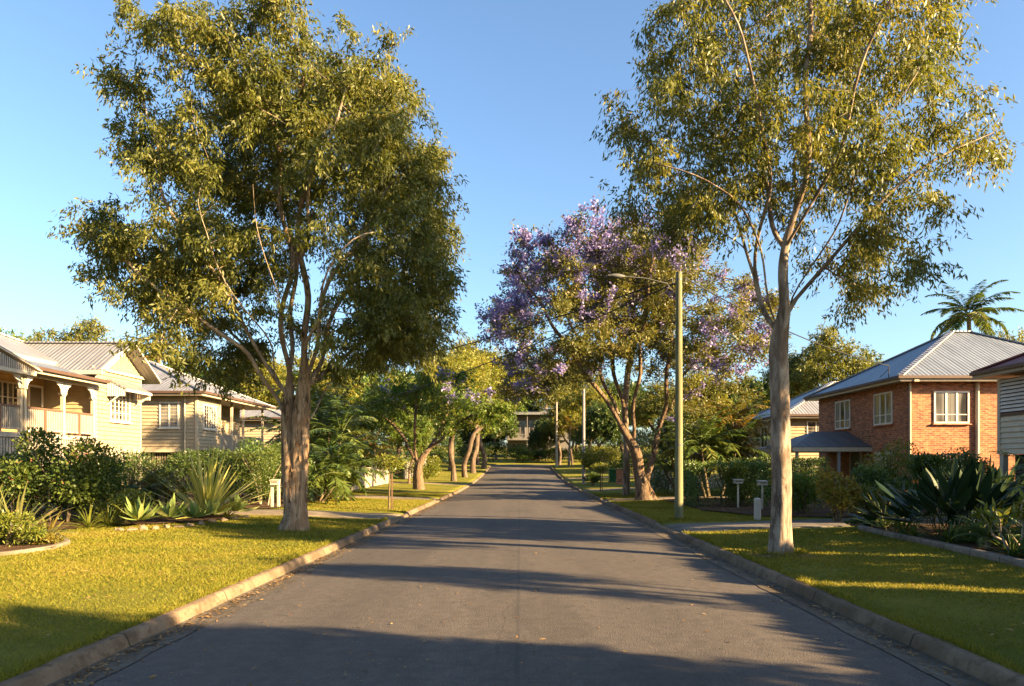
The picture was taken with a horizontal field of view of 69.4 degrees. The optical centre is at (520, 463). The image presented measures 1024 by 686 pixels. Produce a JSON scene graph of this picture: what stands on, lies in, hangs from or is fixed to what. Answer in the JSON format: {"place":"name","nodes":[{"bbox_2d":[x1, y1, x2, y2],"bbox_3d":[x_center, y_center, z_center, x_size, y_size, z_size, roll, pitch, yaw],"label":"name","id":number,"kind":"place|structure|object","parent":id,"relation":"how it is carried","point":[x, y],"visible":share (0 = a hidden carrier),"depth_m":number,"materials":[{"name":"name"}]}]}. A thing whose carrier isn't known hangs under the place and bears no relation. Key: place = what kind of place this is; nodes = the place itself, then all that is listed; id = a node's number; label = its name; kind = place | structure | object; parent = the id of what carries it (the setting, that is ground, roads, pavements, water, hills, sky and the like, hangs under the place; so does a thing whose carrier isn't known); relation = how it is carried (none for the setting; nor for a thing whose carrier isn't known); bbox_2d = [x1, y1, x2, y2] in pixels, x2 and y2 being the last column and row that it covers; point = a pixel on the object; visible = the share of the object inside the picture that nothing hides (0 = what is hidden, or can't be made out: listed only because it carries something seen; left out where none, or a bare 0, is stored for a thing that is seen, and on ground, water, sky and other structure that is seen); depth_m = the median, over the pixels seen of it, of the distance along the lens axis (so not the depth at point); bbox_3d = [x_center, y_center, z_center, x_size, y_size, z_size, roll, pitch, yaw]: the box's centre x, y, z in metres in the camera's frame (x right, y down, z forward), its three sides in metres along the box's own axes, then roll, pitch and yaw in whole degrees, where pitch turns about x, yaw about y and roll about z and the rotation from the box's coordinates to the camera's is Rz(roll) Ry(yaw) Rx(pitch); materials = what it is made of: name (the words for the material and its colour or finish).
{"place":"outdoors","nodes":[
{"label":"outdoors","id":0,"kind":"place"},
{"bbox_2d":[10,503,401,519],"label":"driveway","id":1,"kind":"structure","parent":0,"point":[334,514],"depth_m":23.61,"materials":[{"name":"concrete"}]},
{"bbox_2d":[0,445,1023,681],"bbox_3d":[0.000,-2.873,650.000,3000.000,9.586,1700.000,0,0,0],"label":"ground","id":2,"kind":"structure","parent":0,"point":[563,470],"depth_m":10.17,"materials":[{"name":"green plant"}]},
{"bbox_2d":[21,313,122,340],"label":"tree","id":3,"kind":"object","parent":2,"relation":"on","point":[81,332],"visible":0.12,"depth_m":57.55,"materials":[{"name":"green plant"}]},
{"bbox_2d":[0,333,160,497],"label":"timber cottage","id":4,"kind":"structure","parent":2,"relation":"on","point":[84,389],"depth_m":31.40,"materials":[{"name":"white paint"}]},
{"bbox_2d":[0,380,16,404],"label":"window","id":5,"kind":"structure","parent":4,"relation":"in","point":[10,395],"depth_m":29.18,"materials":[{"name":"white wood"}]},
{"bbox_2d":[27,384,42,432],"bbox_3d":[-20.199,-2.205,30.825,0.048,2.150,0.950,0,0,0],"label":"door","id":6,"kind":"structure","parent":4,"relation":"in","point":[35,392],"depth_m":30.79,"materials":[{"name":"white paint"}]},
{"bbox_2d":[109,389,132,423],"bbox_3d":[-17.964,-2.560,33.300,0.108,1.480,1.780,0,0,0],"label":"window","id":7,"kind":"structure","parent":4,"relation":"in","point":[127,401],"depth_m":33.40,"materials":[{"name":"white paint"}]},
{"bbox_2d":[0,508,239,551],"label":"garden bed","id":8,"kind":"object","parent":2,"relation":"on","point":[151,520],"visible":0.3,"depth_m":19.18,"materials":[{"name":"brown soil"}]},
{"bbox_2d":[0,509,47,546],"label":"ground cover","id":9,"kind":"object","parent":8,"relation":"on","point":[8,520],"visible":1,"depth_m":13.62,"materials":[{"name":"green plant"}]},
{"bbox_2d":[0,481,80,542],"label":"flax plant","id":10,"kind":"object","parent":8,"relation":"on","point":[19,507],"visible":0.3,"depth_m":14.38,"materials":[{"name":"green plant"}]},
{"bbox_2d":[0,426,131,521],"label":"hibiscus shrub","id":11,"kind":"object","parent":8,"relation":"on","point":[85,482],"visible":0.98,"depth_m":18.37,"materials":[{"name":"green plant"}]},
{"bbox_2d":[91,488,155,524],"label":"shrub","id":12,"kind":"object","parent":8,"relation":"on","point":[120,501],"visible":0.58,"depth_m":18.38,"materials":[{"name":"green plant"}]},
{"bbox_2d":[100,447,179,497],"bbox_3d":[-10.919,0.557,20.495,2.386,2.095,2.551,0,0,45],"label":"cycad","id":13,"kind":"object","parent":8,"relation":"on","point":[137,486],"visible":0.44,"depth_m":20.61,"materials":[{"name":"green plant"}]},
{"bbox_2d":[115,496,165,520],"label":"agave","id":14,"kind":"object","parent":8,"relation":"on","point":[140,512],"visible":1,"depth_m":17.57,"materials":[{"name":"green plant"}]},
{"bbox_2d":[124,464,198,514],"bbox_3d":[-10.266,0.796,21.277,2.021,1.623,2.178,0,0,0],"label":"cycad","id":15,"kind":"object","parent":8,"relation":"on","point":[161,499],"visible":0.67,"depth_m":21.09,"materials":[{"name":"green plant"}]},
{"bbox_2d":[132,473,191,509],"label":"garden shrub","id":16,"kind":"object","parent":8,"relation":"on","point":[169,497],"visible":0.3,"depth_m":21.61,"materials":[{"name":"green plant"}]},
{"bbox_2d":[147,494,188,516],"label":"agave","id":17,"kind":"object","parent":8,"relation":"on","point":[170,510],"visible":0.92,"depth_m":18.72,"materials":[{"name":"green plant"}]},
{"bbox_2d":[135,444,270,519],"bbox_3d":[-9.049,0.387,21.348,3.750,2.195,3.856,0,0,-17],"label":"furcraea","id":18,"kind":"object","parent":8,"relation":"on","point":[207,489],"visible":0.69,"depth_m":20.88,"materials":[{"name":"green plant"}]},
{"bbox_2d":[7,493,319,507],"bbox_3d":[-19.100,1.259,29.550,21.800,0.537,8.500,0,0,0],"label":"garden bed","id":19,"kind":"object","parent":2,"relation":"on","point":[264,505],"visible":0.09,"depth_m":28.27,"materials":[{"name":"brown soil"}]},
{"bbox_2d":[97,446,178,498],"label":"hedge shrub","id":20,"kind":"object","parent":19,"relation":"on","point":[142,459],"visible":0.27,"depth_m":27.07,"materials":[{"name":"green plant"}]},
{"bbox_2d":[156,447,266,498],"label":"hedge shrub","id":21,"kind":"object","parent":19,"relation":"on","point":[228,454],"visible":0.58,"depth_m":27.02,"materials":[{"name":"green plant"}]},
{"bbox_2d":[216,436,280,499],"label":"garden shrub","id":22,"kind":"object","parent":19,"relation":"on","point":[249,448],"visible":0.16,"depth_m":29.87,"materials":[{"name":"green plant"}]},
{"bbox_2d":[232,442,281,504],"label":"garden shrub","id":23,"kind":"object","parent":19,"relation":"on","point":[259,484],"visible":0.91,"depth_m":26.61,"materials":[{"name":"green plant"}]},
{"bbox_2d":[110,361,275,487],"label":"weatherboard house","id":24,"kind":"structure","parent":2,"relation":"on","point":[173,420],"depth_m":39.10,"materials":[{"name":"white paint"}]},
{"bbox_2d":[157,402,179,428],"bbox_3d":[-18.450,-2.535,38.854,1.180,1.430,0.108,0,0,0],"label":"window","id":25,"kind":"structure","parent":24,"relation":"in","point":[162,425],"depth_m":38.88,"materials":[{"name":"white paint"}]},
{"bbox_2d":[203,404,217,430],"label":"window","id":26,"kind":"structure","parent":24,"relation":"in","point":[205,407],"depth_m":40.45,"materials":[{"name":"white paint"}]},
{"bbox_2d":[0,465,490,685],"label":"kerb","id":27,"kind":"structure","parent":2,"relation":"on","point":[60,667],"depth_m":7.99,"materials":[{"name":"concrete"}]},
{"bbox_2d":[45,0,473,531],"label":"street tree","id":28,"kind":"object","parent":2,"relation":"on","point":[391,172],"visible":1,"depth_m":15.97,"materials":[{"name":"green plant"}]},
{"bbox_2d":[225,353,296,406],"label":"tree","id":29,"kind":"object","parent":2,"relation":"on","point":[267,395],"visible":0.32,"depth_m":63.97,"materials":[{"name":"green plant"}]},
{"bbox_2d":[240,395,321,478],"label":"weatherboard house","id":30,"kind":"structure","parent":2,"relation":"on","point":[250,423],"depth_m":53.50,"materials":[{"name":"white paint"}]},
{"bbox_2d":[244,399,363,477],"bbox_3d":[-10.386,-0.822,36.669,4.816,4.901,6.070,0,0,25],"label":"palm clump","id":31,"kind":"object","parent":2,"relation":"on","point":[268,429],"visible":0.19,"depth_m":35.98,"materials":[{"name":"green plant"}]},
{"bbox_2d":[266,364,376,469],"bbox_3d":[-10.484,-1.892,39.386,5.751,7.027,5.167,0,0,0],"label":"palm clump","id":32,"kind":"object","parent":2,"relation":"on","point":[312,392],"visible":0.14,"depth_m":39.55,"materials":[{"name":"green plant"}]},
{"bbox_2d":[283,346,365,468],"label":"tree","id":33,"kind":"object","parent":2,"relation":"on","point":[352,394],"visible":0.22,"depth_m":57.31,"materials":[{"name":"green plant"}]},
{"bbox_2d":[263,379,387,496],"bbox_3d":[-8.711,-1.084,33.408,5.467,5.636,5.372,0,0,0],"label":"palm clump","id":34,"kind":"object","parent":2,"relation":"on","point":[333,430],"visible":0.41,"depth_m":33.17,"materials":[{"name":"green plant"}]},
{"bbox_2d":[262,432,399,504],"bbox_3d":[-7.949,0.547,30.276,5.671,3.640,5.941,0,0,-29],"label":"palm clump","id":35,"kind":"object","parent":2,"relation":"on","point":[330,467],"visible":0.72,"depth_m":29.57,"materials":[{"name":"green plant"}]},
{"bbox_2d":[351,466,388,489],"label":"picket fence","id":36,"kind":"object","parent":2,"relation":"on","point":[378,479],"visible":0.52,"depth_m":48.15,"materials":[{"name":"white wood"}]},
{"bbox_2d":[347,424,396,467],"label":"palm clump","id":37,"kind":"object","parent":2,"relation":"on","point":[374,444],"visible":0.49,"depth_m":49.57,"materials":[{"name":"green plant"}]},
{"bbox_2d":[370,453,406,508],"bbox_3d":[-4.675,0.662,26.391,1.282,2.152,1.201,0,0,0],"label":"sapling","id":38,"kind":"object","parent":2,"relation":"on","point":[385,462],"visible":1,"depth_m":26.34,"materials":[{"name":"green plant"}]},
{"bbox_2d":[367,365,430,476],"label":"tree","id":39,"kind":"object","parent":2,"relation":"on","point":[407,400],"visible":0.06,"depth_m":64.97,"materials":[{"name":"green plant"}]},
{"bbox_2d":[379,406,433,483],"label":"tree","id":40,"kind":"object","parent":2,"relation":"on","point":[424,430],"visible":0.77,"depth_m":54.19,"materials":[{"name":"green plant"}]},
{"bbox_2d":[403,453,442,480],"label":"garden shrub","id":41,"kind":"object","parent":2,"relation":"on","point":[431,468],"visible":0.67,"depth_m":55.90,"materials":[{"name":"green plant"}]},
{"bbox_2d":[329,358,533,489],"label":"jacaranda tree","id":42,"kind":"object","parent":2,"relation":"on","point":[490,417],"visible":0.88,"depth_m":45.13,"materials":[{"name":"green plant"}]},
{"bbox_2d":[426,434,463,462],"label":"tall hedge","id":43,"kind":"object","parent":2,"relation":"on","point":[440,454],"visible":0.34,"depth_m":94.73,"materials":[{"name":"green plant"}]},
{"bbox_2d":[406,359,505,480],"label":"tree","id":44,"kind":"object","parent":2,"relation":"on","point":[485,384],"visible":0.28,"depth_m":60.10,"materials":[{"name":"green plant"}]},
{"bbox_2d":[423,350,520,476],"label":"tree","id":45,"kind":"object","parent":2,"relation":"on","point":[473,364],"visible":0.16,"depth_m":68.71,"materials":[{"name":"green plant"}]},
{"bbox_2d":[443,342,516,472],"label":"tree","id":46,"kind":"object","parent":2,"relation":"on","point":[481,357],"visible":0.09,"depth_m":77.14,"materials":[{"name":"green plant"}]},
{"bbox_2d":[481,412,518,458],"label":"tree","id":47,"kind":"object","parent":2,"relation":"on","point":[506,428],"visible":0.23,"depth_m":117.40,"materials":[{"name":"green plant"}]},
{"bbox_2d":[507,409,568,457],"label":"hillside house","id":48,"kind":"structure","parent":2,"relation":"on","point":[526,425],"depth_m":123.97,"materials":[{"name":"grey paint"}]},
{"bbox_2d":[538,372,590,464],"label":"tree","id":49,"kind":"object","parent":2,"relation":"on","point":[557,396],"visible":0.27,"depth_m":96.81,"materials":[{"name":"green plant"}]},
{"bbox_2d":[548,407,581,464],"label":"tree","id":50,"kind":"object","parent":2,"relation":"on","point":[570,416],"visible":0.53,"depth_m":97.24,"materials":[{"name":"green plant"}]},
{"bbox_2d":[561,382,619,468],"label":"tree","id":51,"kind":"object","parent":2,"relation":"on","point":[576,402],"visible":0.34,"depth_m":83.44,"materials":[{"name":"green plant"}]},
{"bbox_2d":[577,445,620,469],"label":"garden shrub","id":52,"kind":"object","parent":2,"relation":"on","point":[590,458],"visible":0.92,"depth_m":54.88,"materials":[{"name":"green plant"}]},
{"bbox_2d":[571,399,631,472],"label":"tree","id":53,"kind":"object","parent":2,"relation":"on","point":[600,419],"visible":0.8,"depth_m":74.60,"materials":[{"name":"green plant"}]},
{"bbox_2d":[577,378,659,452],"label":"tree","id":54,"kind":"object","parent":2,"relation":"on","point":[631,389],"visible":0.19,"depth_m":100.71,"materials":[{"name":"green plant"}]},
{"bbox_2d":[471,186,800,499],"bbox_3d":[5.231,-4.751,33.814,14.860,13.065,11.840,0,0,0],"label":"jacaranda tree","id":55,"kind":"object","parent":2,"relation":"on","point":[645,329],"visible":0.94,"depth_m":31.60,"materials":[{"name":"purple plant"}]},
{"bbox_2d":[580,217,697,494],"bbox_3d":[6.245,-5.608,38.052,6.085,14.642,5.798,0,0,16],"label":"tree","id":56,"kind":"object","parent":2,"relation":"on","point":[626,468],"visible":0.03,"depth_m":37.70,"materials":[{"name":"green plant"}]},
{"bbox_2d":[608,271,685,517],"bbox_3d":[3.706,-1.875,21.600,2.281,7.429,0.249,0,0,0],"label":"street light","id":57,"kind":"object","parent":2,"relation":"on","point":[678,429],"visible":0.98,"depth_m":21.51,"materials":[{"name":"green metal"}]},
{"bbox_2d":[328,283,674,413],"bbox_3d":[-6.549,-4.206,38.285,0.036,2.146,40.076,0,0,-33],"label":"overhead wire","id":58,"kind":"object","parent":57,"relation":"attached to","point":[535,343],"visible":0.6,"depth_m":27.07,"materials":[{"name":"black metal"}]},
{"bbox_2d":[628,380,674,431],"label":"tree","id":59,"kind":"object","parent":2,"relation":"on","point":[648,405],"visible":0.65,"depth_m":88.10,"materials":[{"name":"green plant"}]},
{"bbox_2d":[650,464,705,493],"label":"hedge","id":60,"kind":"object","parent":2,"relation":"on","point":[655,483],"visible":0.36,"depth_m":39.92,"materials":[{"name":"green plant"}]},
{"bbox_2d":[625,410,754,495],"bbox_3d":[8.090,-0.460,36.101,5.933,4.291,5.010,0,0,0],"label":"palm clump","id":61,"kind":"object","parent":2,"relation":"on","point":[669,444],"visible":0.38,"depth_m":35.51,"materials":[{"name":"green plant"}]},
{"bbox_2d":[670,370,739,444],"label":"tree","id":62,"kind":"object","parent":2,"relation":"on","point":[706,389],"visible":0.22,"depth_m":49.20,"materials":[{"name":"green plant"}]},
{"bbox_2d":[655,406,770,497],"bbox_3d":[8.878,-0.500,33.991,5.842,4.337,5.108,0,0,0],"label":"palm clump","id":63,"kind":"object","parent":2,"relation":"on","point":[692,442],"visible":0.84,"depth_m":33.27,"materials":[{"name":"green plant"}]},
{"bbox_2d":[683,394,770,485],"bbox_3d":[10.914,-1.034,38.007,5.666,5.311,5.861,0,0,0],"label":"palm clump","id":64,"kind":"object","parent":2,"relation":"on","point":[742,415],"visible":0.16,"depth_m":38.69,"materials":[{"name":"green plant"}]},
{"bbox_2d":[689,387,770,486],"bbox_3d":[10.216,-1.053,35.779,4.134,5.320,4.234,0,0,0],"label":"palm clump","id":65,"kind":"object","parent":2,"relation":"on","point":[740,424],"visible":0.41,"depth_m":35.27,"materials":[{"name":"green plant"}]},
{"bbox_2d":[702,380,766,438],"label":"tree","id":66,"kind":"object","parent":2,"relation":"on","point":[735,401],"visible":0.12,"depth_m":56.65,"materials":[{"name":"green plant"}]},
{"bbox_2d":[732,375,769,408],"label":"tree","id":67,"kind":"object","parent":2,"relation":"on","point":[761,385],"visible":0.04,"depth_m":82.30,"materials":[{"name":"green plant"}]},
{"bbox_2d":[749,552,816,556],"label":"bare soil","id":68,"kind":"structure","parent":2,"relation":"on","point":[757,554],"depth_m":13.15,"materials":[{"name":"soil"}]},
{"bbox_2d":[588,0,1023,553],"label":"street tree","id":69,"kind":"object","parent":68,"relation":"on","point":[842,111],"visible":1,"depth_m":12.85,"materials":[{"name":"green plant"}]},
{"bbox_2d":[734,381,837,477],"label":"weatherboard house","id":70,"kind":"structure","parent":2,"relation":"on","point":[804,417],"depth_m":45.18,"materials":[{"name":"white paint"}]},
{"bbox_2d":[550,465,1023,685],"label":"kerb","id":71,"kind":"structure","parent":2,"relation":"on","point":[982,668],"depth_m":8.02,"materials":[{"name":"concrete"}]},
{"bbox_2d":[592,489,1023,675],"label":"grass","id":72,"kind":"structure","parent":2,"relation":"on","point":[638,506],"depth_m":11.42,"materials":[{"name":"green plant"}]},
{"bbox_2d":[766,323,878,398],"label":"tree","id":73,"kind":"object","parent":2,"relation":"on","point":[812,358],"visible":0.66,"depth_m":67.74,"materials":[{"name":"green plant"}]},
{"bbox_2d":[663,496,1015,516],"bbox_3d":[18.100,1.286,26.850,23.800,0.596,11.700,0,0,0],"label":"garden bed","id":74,"kind":"object","parent":2,"relation":"on","point":[766,510],"visible":0.2,"depth_m":24.69,"materials":[{"name":"brown soil"}]},
{"bbox_2d":[683,459,770,506],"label":"hedge","id":75,"kind":"object","parent":74,"relation":"on","point":[690,480],"visible":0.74,"depth_m":26.87,"materials":[{"name":"green plant"}]},
{"bbox_2d":[721,460,759,506],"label":"citrus shrub","id":76,"kind":"object","parent":74,"relation":"on","point":[736,469],"visible":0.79,"depth_m":26.57,"materials":[{"name":"green plant"}]},
{"bbox_2d":[727,455,831,500],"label":"hedge","id":77,"kind":"object","parent":74,"relation":"on","point":[818,460],"visible":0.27,"depth_m":29.97,"materials":[{"name":"green plant"}]},
{"bbox_2d":[792,471,828,513],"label":"shrub","id":78,"kind":"object","parent":74,"relation":"on","point":[803,491],"visible":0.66,"depth_m":22.28,"materials":[{"name":"green plant"}]},
{"bbox_2d":[850,463,891,510],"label":"shrub","id":79,"kind":"object","parent":74,"relation":"on","point":[870,475],"visible":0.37,"depth_m":21.78,"materials":[{"name":"green plant"}]},
{"bbox_2d":[851,437,920,506],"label":"garden shrub","id":80,"kind":"object","parent":74,"relation":"on","point":[890,460],"visible":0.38,"depth_m":23.97,"materials":[{"name":"green plant"}]},
{"bbox_2d":[934,447,988,475],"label":"garden shrub","id":81,"kind":"object","parent":74,"relation":"on","point":[966,461],"visible":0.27,"depth_m":24.31,"materials":[{"name":"green plant"}]},
{"bbox_2d":[758,331,1023,484],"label":"brick house","id":82,"kind":"structure","parent":2,"relation":"on","point":[931,396],"depth_m":32.70,"materials":[{"name":"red brick"}]},
{"bbox_2d":[833,399,850,430],"bbox_3d":[16.344,-2.450,37.550,0.108,1.500,1.880,0,0,0],"label":"window","id":83,"kind":"structure","parent":82,"relation":"in","point":[842,408],"depth_m":37.46,"materials":[{"name":"white paint"}]},
{"bbox_2d":[871,391,893,426],"bbox_3d":[16.344,-2.450,33.375,0.108,1.500,1.830,0,0,0],"label":"window","id":84,"kind":"structure","parent":82,"relation":"in","point":[882,402],"depth_m":33.33,"materials":[{"name":"white paint"}]},
{"bbox_2d":[932,391,971,424],"bbox_3d":[18.300,-2.365,31.344,1.640,1.430,0.108,0,0,0],"label":"window","id":85,"kind":"structure","parent":82,"relation":"in","point":[950,407],"depth_m":31.37,"materials":[{"name":"white paint"}]},
{"bbox_2d":[857,524,1023,566],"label":"garden edging","id":86,"kind":"object","parent":2,"relation":"on","point":[1001,558],"visible":0.86,"depth_m":13.23,"materials":[{"name":"grey concrete"}]},
{"bbox_2d":[868,522,1023,558],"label":"garden bed","id":87,"kind":"object","parent":2,"relation":"on","point":[973,544],"visible":0.15,"depth_m":14.76,"materials":[{"name":"brown soil"}]},
{"bbox_2d":[846,480,930,531],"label":"strelitzia","id":88,"kind":"object","parent":87,"relation":"on","point":[871,516],"visible":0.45,"depth_m":16.75,"materials":[{"name":"green plant"}]},
{"bbox_2d":[875,455,1023,536],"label":"strelitzia","id":89,"kind":"object","parent":87,"relation":"on","point":[966,488],"visible":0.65,"depth_m":14.96,"materials":[{"name":"green plant"}]},
{"bbox_2d":[937,454,1023,524],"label":"strelitzia","id":90,"kind":"object","parent":87,"relation":"on","point":[996,473],"visible":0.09,"depth_m":16.32,"materials":[{"name":"green plant"}]},
{"bbox_2d":[949,508,1023,548],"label":"fern","id":91,"kind":"object","parent":87,"relation":"on","point":[981,533],"visible":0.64,"depth_m":13.18,"materials":[{"name":"green plant"}]},
{"bbox_2d":[968,487,1023,555],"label":"frangipani","id":92,"kind":"object","parent":87,"relation":"on","point":[994,519],"visible":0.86,"depth_m":12.16,"materials":[{"name":"green plant"}]},
{"bbox_2d":[989,451,1023,543],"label":"palm clump","id":93,"kind":"object","parent":87,"relation":"on","point":[1020,486],"visible":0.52,"depth_m":14.89,"materials":[{"name":"green plant"}]},
{"bbox_2d":[920,279,1023,339],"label":"palm tree","id":94,"kind":"object","parent":2,"relation":"on","point":[979,317],"visible":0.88,"depth_m":51.73,"materials":[{"name":"green plant"}]},
{"bbox_2d":[969,352,1023,494],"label":"timber house","id":95,"kind":"structure","parent":2,"relation":"on","point":[1010,413],"depth_m":25.39,"materials":[{"name":"white paint"}]},
{"bbox_2d":[0,0,1023,446],"label":"sky","id":96,"kind":"structure","parent":0,"point":[513,85],"materials":[{"name":"blue"}]},
{"bbox_2d":[89,464,950,685],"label":"road","id":97,"kind":"structure","parent":0,"point":[334,598],"depth_m":8.19,"materials":[{"name":"grey asphalt"}]},
{"bbox_2d":[47,466,492,685],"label":"gutter","id":98,"kind":"object","parent":97,"relation":"on","point":[145,651],"visible":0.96,"depth_m":8.51,"materials":[{"name":"concrete"}]},
{"bbox_2d":[2,495,1023,685],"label":"fallen leaves","id":99,"kind":"object","parent":97,"relation":"on","point":[188,624],"visible":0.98,"depth_m":8.13,"materials":[{"name":"brown plant"}]},
{"bbox_2d":[547,466,992,685],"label":"gutter","id":100,"kind":"object","parent":97,"relation":"on","point":[840,621],"visible":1,"depth_m":8.42,"materials":[{"name":"concrete"}]},
{"bbox_2d":[663,516,1019,532],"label":"driveway","id":101,"kind":"structure","parent":0,"point":[723,526],"depth_m":19.40,"materials":[{"name":"concrete"}]},
{"bbox_2d":[814,465,863,521],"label":"croton shrub","id":102,"kind":"object","parent":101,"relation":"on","point":[844,493],"visible":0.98,"depth_m":19.56,"materials":[{"name":"green plant"}]},
{"bbox_2d":[848,481,884,517],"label":"shrub","id":103,"kind":"object","parent":101,"relation":"on","point":[865,505],"visible":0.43,"depth_m":20.09,"materials":[{"name":"green plant"}]},
{"bbox_2d":[884,451,962,521],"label":"garden shrub","id":104,"kind":"object","parent":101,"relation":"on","point":[940,464],"visible":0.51,"depth_m":19.09,"materials":[{"name":"green plant"}]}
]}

